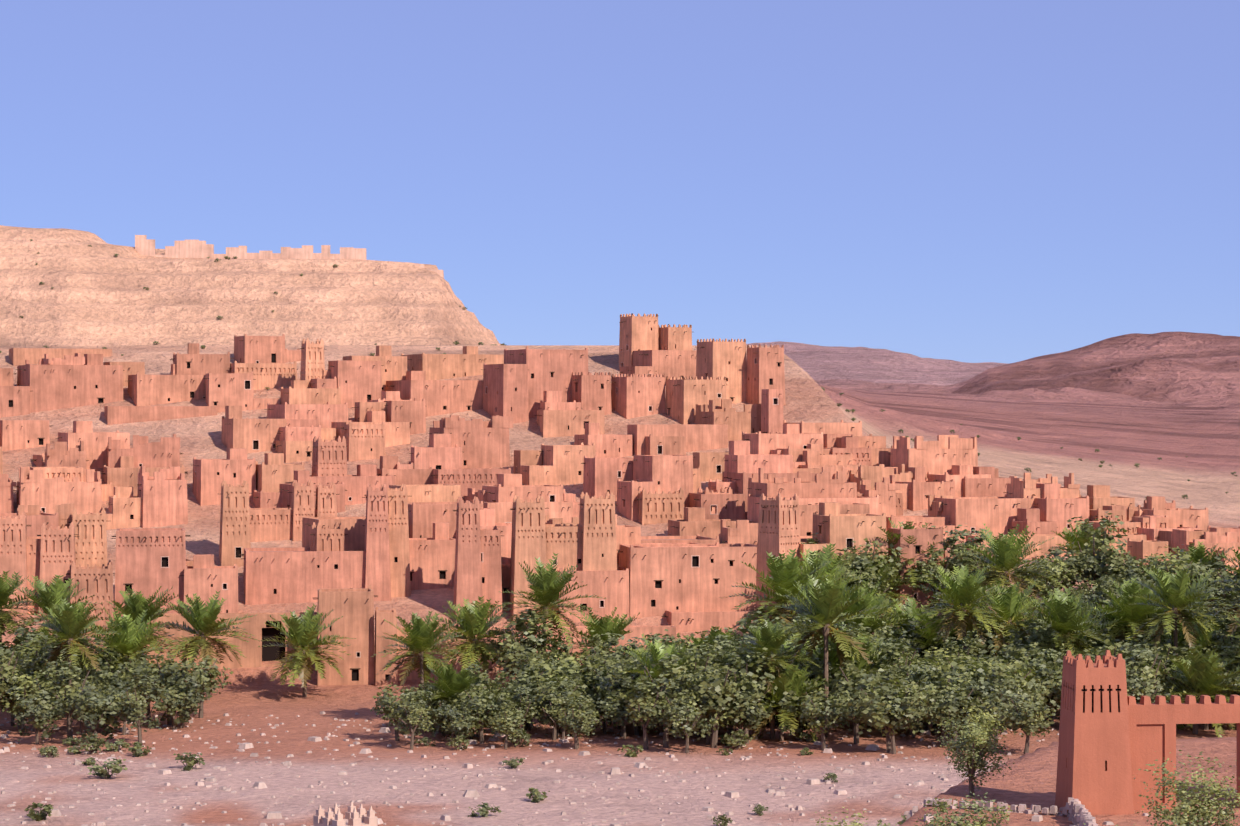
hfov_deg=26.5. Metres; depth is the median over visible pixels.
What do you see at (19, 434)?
building
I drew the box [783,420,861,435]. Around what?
building
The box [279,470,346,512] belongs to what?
building
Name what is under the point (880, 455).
building
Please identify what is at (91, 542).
building
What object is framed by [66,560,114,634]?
building
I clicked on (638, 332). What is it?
building
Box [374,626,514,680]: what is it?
building
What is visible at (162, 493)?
building
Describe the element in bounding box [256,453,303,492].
building
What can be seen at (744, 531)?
building
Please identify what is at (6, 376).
building
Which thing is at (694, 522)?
building
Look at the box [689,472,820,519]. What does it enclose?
building
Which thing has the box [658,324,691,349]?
building
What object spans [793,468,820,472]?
building
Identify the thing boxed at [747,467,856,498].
building
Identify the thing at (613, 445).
building
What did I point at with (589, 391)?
building
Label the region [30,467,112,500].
building
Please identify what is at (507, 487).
building
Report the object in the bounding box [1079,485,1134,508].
building
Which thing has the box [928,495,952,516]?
building
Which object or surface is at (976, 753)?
tree
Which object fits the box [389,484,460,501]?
building
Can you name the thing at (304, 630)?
palm
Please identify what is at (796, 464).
building
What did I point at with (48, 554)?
building
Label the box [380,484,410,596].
building
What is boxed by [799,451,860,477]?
building
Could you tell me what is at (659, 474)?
building
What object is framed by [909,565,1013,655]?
palm
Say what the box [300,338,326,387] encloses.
building
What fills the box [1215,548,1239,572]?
building
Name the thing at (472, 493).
building
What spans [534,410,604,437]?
building
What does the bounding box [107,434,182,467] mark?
building
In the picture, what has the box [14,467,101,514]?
building
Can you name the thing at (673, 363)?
building
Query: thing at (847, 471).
building
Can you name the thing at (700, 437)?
building
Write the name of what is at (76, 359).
building
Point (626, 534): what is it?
building
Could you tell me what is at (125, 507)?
building
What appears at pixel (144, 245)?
ridge wall
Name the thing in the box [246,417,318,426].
building
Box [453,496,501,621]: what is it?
building
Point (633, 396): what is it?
building
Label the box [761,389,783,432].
building
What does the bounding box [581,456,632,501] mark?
building
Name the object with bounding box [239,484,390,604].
building
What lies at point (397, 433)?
building
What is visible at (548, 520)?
building
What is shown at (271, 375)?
building
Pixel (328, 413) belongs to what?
building
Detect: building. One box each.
[0,354,124,417]
[0,368,16,385]
[0,420,49,450]
[0,447,2,473]
[0,474,16,512]
[0,511,58,536]
[0,511,78,619]
[9,348,111,365]
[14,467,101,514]
[17,503,73,528]
[25,359,42,364]
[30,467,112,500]
[31,421,129,468]
[42,353,84,364]
[44,441,88,468]
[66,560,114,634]
[68,508,107,566]
[91,487,141,529]
[100,456,187,495]
[103,362,144,385]
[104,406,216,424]
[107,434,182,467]
[111,528,189,616]
[128,364,204,405]
[137,466,190,527]
[143,612,316,670]
[170,343,232,374]
[179,554,242,612]
[186,559,192,565]
[193,448,257,505]
[205,371,278,412]
[219,480,250,566]
[221,406,286,453]
[230,361,297,389]
[234,334,300,362]
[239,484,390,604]
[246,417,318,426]
[249,480,339,541]
[254,464,394,507]
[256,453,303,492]
[264,402,356,427]
[274,428,346,462]
[277,425,320,440]
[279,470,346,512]
[280,380,340,403]
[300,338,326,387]
[302,516,365,550]
[310,522,347,550]
[311,360,383,407]
[312,436,346,476]
[317,585,400,685]
[323,345,406,390]
[331,411,409,446]
[342,422,384,460]
[351,402,386,421]
[367,391,411,401]
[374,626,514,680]
[377,456,432,484]
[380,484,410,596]
[383,398,425,434]
[386,371,482,416]
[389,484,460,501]
[396,434,461,468]
[401,346,503,379]
[408,501,482,538]
[409,523,455,589]
[428,415,512,467]
[433,467,510,495]
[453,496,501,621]
[462,488,579,516]
[470,490,572,522]
[480,508,511,563]
[481,346,588,423]
[481,474,563,502]
[501,564,510,602]
[501,625,675,676]
[509,492,616,622]
[514,450,541,473]
[520,443,595,485]
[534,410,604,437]
[540,391,582,409]
[545,514,578,523]
[557,543,757,622]
[571,372,611,414]
[574,423,632,457]
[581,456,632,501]
[611,374,664,418]
[615,514,640,563]
[617,455,692,520]
[618,542,718,550]
[619,313,658,368]
[619,350,696,384]
[627,424,727,454]
[637,488,683,524]
[641,534,718,543]
[645,434,685,454]
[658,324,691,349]
[661,610,770,632]
[665,376,726,423]
[668,507,752,538]
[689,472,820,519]
[693,452,728,480]
[693,467,700,492]
[695,399,760,440]
[696,338,746,403]
[697,486,732,513]
[708,441,792,492]
[719,519,757,545]
[742,424,822,453]
[742,432,781,440]
[746,344,784,405]
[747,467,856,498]
[747,494,880,522]
[755,493,800,615]
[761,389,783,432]
[770,450,805,467]
[777,437,892,465]
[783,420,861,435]
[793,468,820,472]
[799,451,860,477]
[799,503,869,535]
[800,502,886,596]
[800,536,811,541]
[807,444,852,464]
[823,434,851,447]
[823,437,871,465]
[842,465,897,481]
[843,434,885,447]
[850,464,912,492]
[857,492,902,515]
[860,475,899,515]
[886,515,950,535]
[888,527,957,608]
[890,435,978,477]
[895,467,954,510]
[895,481,943,508]
[909,494,1030,539]
[927,465,990,496]
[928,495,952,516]
[951,468,998,477]
[962,466,1010,496]
[966,534,1145,558]
[1003,473,1079,507]
[1012,508,1057,533]
[1035,483,1091,533]
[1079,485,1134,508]
[1081,521,1141,534]
[1089,508,1124,520]
[1101,505,1129,521]
[1126,505,1143,520]
[1127,538,1168,565]
[1132,515,1168,528]
[1134,508,1179,516]
[1137,516,1199,540]
[1138,496,1208,529]
[1144,500,1175,509]
[1159,529,1208,555]
[1168,529,1239,559]
[1189,527,1239,566]
[1207,525,1239,535]
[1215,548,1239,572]
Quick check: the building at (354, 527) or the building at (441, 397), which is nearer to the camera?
the building at (354, 527)
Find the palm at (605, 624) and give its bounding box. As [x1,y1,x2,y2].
[561,607,644,665]
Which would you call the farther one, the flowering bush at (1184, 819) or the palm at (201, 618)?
the palm at (201, 618)
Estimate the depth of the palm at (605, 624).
315.83 m
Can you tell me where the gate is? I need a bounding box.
[1055,650,1239,814]
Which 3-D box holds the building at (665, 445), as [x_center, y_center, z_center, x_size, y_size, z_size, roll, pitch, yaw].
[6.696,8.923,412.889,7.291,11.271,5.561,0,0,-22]
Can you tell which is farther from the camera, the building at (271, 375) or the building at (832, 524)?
the building at (271, 375)
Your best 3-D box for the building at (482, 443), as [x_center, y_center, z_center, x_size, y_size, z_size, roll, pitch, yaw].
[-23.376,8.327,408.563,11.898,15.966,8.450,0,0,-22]
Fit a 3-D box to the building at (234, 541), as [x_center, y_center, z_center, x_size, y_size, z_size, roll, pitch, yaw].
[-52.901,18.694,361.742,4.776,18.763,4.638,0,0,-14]
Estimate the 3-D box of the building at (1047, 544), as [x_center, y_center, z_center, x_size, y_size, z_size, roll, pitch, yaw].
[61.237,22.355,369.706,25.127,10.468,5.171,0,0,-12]
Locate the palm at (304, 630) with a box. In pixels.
[258,604,355,696]
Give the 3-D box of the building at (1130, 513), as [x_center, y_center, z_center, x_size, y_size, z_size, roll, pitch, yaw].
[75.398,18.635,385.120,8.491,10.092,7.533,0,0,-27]
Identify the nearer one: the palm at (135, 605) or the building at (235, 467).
the palm at (135, 605)
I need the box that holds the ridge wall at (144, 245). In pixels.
[135,235,443,278]
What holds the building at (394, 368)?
on the terrain
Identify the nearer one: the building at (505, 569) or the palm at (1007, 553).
the palm at (1007, 553)
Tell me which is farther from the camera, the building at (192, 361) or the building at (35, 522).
the building at (192, 361)
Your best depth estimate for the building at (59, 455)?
395.99 m
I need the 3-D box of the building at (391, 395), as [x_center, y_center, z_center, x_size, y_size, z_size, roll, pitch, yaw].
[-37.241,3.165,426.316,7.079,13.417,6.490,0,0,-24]
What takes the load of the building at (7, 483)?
on the terrain
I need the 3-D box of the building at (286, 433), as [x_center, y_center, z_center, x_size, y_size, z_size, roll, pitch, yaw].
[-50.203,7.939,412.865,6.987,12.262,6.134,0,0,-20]
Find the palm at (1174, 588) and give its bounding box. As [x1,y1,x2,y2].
[1125,565,1235,657]
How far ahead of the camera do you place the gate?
139.28 m
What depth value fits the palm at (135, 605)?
313.63 m
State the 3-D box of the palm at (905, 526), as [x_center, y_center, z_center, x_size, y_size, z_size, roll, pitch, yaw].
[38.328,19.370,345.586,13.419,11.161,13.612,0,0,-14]
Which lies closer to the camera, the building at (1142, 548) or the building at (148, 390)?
the building at (1142, 548)
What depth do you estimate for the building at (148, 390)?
434.51 m
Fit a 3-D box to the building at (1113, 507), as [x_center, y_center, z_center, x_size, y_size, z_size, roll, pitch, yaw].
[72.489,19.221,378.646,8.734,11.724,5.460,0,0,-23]
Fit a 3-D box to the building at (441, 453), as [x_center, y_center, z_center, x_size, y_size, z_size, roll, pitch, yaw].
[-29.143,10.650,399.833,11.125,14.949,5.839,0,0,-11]
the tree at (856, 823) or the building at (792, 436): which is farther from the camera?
the building at (792, 436)
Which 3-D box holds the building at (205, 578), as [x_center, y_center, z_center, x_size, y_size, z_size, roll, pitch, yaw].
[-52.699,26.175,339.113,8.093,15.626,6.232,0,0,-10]
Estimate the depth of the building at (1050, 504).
377.68 m
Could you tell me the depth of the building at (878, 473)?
393.08 m
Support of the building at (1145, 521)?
on the terrain
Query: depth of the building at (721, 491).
381.81 m
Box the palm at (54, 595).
[0,575,101,638]
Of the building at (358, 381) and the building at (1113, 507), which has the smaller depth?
the building at (1113, 507)
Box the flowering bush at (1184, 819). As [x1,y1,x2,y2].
[1134,746,1239,825]
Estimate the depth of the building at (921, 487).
388.90 m
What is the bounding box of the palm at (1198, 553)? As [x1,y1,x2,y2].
[1160,541,1237,587]
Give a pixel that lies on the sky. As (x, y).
(968, 181)
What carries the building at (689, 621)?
on the terrain
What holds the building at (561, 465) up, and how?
on the terrain
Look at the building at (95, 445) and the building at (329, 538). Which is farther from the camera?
the building at (95, 445)
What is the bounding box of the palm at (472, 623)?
[431,595,516,681]
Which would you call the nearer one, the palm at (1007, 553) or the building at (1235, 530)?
the palm at (1007, 553)
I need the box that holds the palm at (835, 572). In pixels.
[772,549,877,631]
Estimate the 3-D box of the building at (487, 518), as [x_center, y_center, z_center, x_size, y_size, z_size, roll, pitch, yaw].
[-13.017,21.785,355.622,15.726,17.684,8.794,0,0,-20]
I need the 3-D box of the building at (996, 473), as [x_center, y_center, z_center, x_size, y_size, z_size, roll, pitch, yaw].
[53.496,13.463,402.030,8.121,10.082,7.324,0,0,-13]
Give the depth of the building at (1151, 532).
372.02 m
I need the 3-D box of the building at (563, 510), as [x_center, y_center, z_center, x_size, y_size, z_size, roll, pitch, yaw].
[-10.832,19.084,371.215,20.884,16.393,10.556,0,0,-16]
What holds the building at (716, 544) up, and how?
on the terrain
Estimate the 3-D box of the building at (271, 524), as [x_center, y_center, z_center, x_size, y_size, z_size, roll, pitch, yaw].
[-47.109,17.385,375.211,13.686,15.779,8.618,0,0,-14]
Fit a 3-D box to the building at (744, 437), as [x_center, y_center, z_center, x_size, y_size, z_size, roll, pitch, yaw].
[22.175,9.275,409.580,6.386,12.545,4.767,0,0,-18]
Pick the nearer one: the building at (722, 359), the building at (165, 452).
the building at (165, 452)
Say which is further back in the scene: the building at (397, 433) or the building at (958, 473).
the building at (397, 433)
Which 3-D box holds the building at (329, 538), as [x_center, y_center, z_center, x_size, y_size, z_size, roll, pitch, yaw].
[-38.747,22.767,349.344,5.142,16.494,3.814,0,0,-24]
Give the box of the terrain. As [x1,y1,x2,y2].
[0,225,1239,825]
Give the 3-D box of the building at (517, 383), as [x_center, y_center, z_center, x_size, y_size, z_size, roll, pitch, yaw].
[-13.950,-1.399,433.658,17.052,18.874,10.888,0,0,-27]
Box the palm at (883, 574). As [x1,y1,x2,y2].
[848,553,920,619]
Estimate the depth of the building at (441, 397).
431.12 m
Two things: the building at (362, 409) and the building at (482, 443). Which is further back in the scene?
the building at (362, 409)
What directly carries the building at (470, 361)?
on the terrain
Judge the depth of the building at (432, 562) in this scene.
350.43 m
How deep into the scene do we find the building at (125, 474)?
390.43 m
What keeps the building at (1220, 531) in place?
on the terrain
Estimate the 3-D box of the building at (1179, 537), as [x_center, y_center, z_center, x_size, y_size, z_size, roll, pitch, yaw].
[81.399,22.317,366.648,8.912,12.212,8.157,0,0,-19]
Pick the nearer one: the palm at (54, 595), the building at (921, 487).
the palm at (54, 595)
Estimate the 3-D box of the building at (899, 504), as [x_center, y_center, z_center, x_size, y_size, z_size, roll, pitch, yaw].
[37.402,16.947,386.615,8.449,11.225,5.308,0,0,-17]
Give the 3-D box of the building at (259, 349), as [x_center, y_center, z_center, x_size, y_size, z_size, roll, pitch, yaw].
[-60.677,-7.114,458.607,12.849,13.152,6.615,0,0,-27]
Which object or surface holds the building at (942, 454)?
on the terrain
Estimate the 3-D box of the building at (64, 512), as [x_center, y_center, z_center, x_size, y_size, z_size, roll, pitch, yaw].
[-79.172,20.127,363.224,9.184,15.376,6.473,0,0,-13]
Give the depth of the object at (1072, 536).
357.11 m
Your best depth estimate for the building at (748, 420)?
420.57 m
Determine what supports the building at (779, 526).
on the terrain
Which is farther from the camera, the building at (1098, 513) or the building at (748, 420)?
the building at (748, 420)
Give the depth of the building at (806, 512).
361.28 m
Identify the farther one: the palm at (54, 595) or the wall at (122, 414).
the wall at (122, 414)
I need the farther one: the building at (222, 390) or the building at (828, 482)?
the building at (222, 390)
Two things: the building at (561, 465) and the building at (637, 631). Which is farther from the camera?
the building at (561, 465)
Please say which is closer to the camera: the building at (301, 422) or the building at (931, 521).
the building at (931, 521)
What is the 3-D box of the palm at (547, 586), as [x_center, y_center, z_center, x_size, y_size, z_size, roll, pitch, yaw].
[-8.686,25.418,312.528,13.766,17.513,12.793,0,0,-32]
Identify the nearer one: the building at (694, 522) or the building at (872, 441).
the building at (694, 522)
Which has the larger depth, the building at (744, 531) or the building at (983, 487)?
the building at (983, 487)
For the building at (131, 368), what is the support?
on the terrain
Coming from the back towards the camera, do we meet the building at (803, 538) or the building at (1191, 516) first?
the building at (1191, 516)
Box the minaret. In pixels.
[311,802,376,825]
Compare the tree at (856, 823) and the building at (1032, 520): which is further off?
the building at (1032, 520)
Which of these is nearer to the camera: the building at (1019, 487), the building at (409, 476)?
the building at (1019, 487)
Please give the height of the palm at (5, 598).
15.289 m
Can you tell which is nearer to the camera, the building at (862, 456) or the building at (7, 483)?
the building at (7, 483)
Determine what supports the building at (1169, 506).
on the terrain
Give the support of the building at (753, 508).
on the terrain
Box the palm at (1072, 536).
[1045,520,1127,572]
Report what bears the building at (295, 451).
on the terrain
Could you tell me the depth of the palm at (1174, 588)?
296.16 m
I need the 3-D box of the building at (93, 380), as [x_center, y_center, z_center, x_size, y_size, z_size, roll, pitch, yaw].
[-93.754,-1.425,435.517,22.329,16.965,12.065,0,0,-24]
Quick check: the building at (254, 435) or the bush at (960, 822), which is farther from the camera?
the building at (254, 435)
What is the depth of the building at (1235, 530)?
368.96 m
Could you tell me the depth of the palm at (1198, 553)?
345.31 m
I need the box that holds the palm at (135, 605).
[88,585,182,658]
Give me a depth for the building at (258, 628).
326.85 m
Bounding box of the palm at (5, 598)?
[0,570,45,659]
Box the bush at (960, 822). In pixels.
[914,792,1012,825]
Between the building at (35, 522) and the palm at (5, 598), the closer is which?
the palm at (5, 598)
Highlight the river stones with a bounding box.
[0,711,1148,825]
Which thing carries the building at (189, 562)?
on the terrain
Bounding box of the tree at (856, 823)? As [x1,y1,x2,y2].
[815,807,896,825]
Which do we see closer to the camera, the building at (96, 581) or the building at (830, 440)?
the building at (96, 581)
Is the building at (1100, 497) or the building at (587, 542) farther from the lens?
the building at (1100, 497)
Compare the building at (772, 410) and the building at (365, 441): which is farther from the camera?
the building at (772, 410)
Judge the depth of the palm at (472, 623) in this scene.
315.35 m
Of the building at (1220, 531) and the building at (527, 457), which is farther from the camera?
the building at (527, 457)
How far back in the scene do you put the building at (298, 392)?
429.95 m
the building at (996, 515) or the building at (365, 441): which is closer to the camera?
the building at (996, 515)
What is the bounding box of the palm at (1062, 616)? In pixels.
[1008,587,1120,662]
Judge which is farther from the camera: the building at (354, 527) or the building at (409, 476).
the building at (409, 476)
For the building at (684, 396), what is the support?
on the terrain
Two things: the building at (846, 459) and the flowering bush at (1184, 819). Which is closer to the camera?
the flowering bush at (1184, 819)
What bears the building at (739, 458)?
on the terrain
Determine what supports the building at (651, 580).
on the terrain
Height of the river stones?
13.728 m
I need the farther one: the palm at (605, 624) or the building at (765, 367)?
the building at (765, 367)
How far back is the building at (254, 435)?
412.52 m
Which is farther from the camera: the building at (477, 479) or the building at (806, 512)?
the building at (477, 479)
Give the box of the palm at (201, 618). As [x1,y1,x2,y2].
[153,590,256,700]
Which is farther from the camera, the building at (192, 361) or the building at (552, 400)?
the building at (192, 361)
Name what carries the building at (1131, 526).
on the terrain
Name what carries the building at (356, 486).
on the terrain
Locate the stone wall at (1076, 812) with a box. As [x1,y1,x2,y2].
[907,798,1097,825]
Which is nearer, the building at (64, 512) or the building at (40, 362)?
the building at (64, 512)
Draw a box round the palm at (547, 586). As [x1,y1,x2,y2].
[488,552,606,654]
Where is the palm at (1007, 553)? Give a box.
[951,524,1063,609]
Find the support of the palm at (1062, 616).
on the terrain
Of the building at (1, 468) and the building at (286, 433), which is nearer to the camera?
the building at (1, 468)
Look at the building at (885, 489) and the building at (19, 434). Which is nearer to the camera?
the building at (885, 489)
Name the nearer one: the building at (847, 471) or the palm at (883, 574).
the palm at (883, 574)
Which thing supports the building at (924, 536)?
on the terrain
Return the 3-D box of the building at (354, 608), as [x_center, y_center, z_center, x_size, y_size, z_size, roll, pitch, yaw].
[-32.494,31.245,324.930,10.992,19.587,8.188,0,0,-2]
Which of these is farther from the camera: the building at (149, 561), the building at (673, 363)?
the building at (673, 363)
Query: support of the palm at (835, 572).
on the terrain
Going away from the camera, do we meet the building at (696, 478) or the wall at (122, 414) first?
the building at (696, 478)
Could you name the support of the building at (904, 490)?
on the terrain
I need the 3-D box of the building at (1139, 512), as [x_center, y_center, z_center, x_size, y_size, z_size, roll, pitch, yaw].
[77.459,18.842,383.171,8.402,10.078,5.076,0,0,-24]
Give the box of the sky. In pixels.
[0,0,1239,363]
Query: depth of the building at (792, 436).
404.86 m
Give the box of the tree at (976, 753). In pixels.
[935,706,1013,796]
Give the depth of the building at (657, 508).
381.44 m
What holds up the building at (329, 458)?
on the terrain
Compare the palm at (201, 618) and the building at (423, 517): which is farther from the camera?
the building at (423, 517)
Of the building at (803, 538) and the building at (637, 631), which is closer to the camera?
the building at (637, 631)
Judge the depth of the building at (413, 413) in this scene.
421.12 m
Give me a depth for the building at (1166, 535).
368.77 m
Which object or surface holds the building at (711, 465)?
on the terrain
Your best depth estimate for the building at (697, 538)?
358.50 m
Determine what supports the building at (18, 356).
on the terrain
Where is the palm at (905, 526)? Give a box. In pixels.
[877,517,960,592]

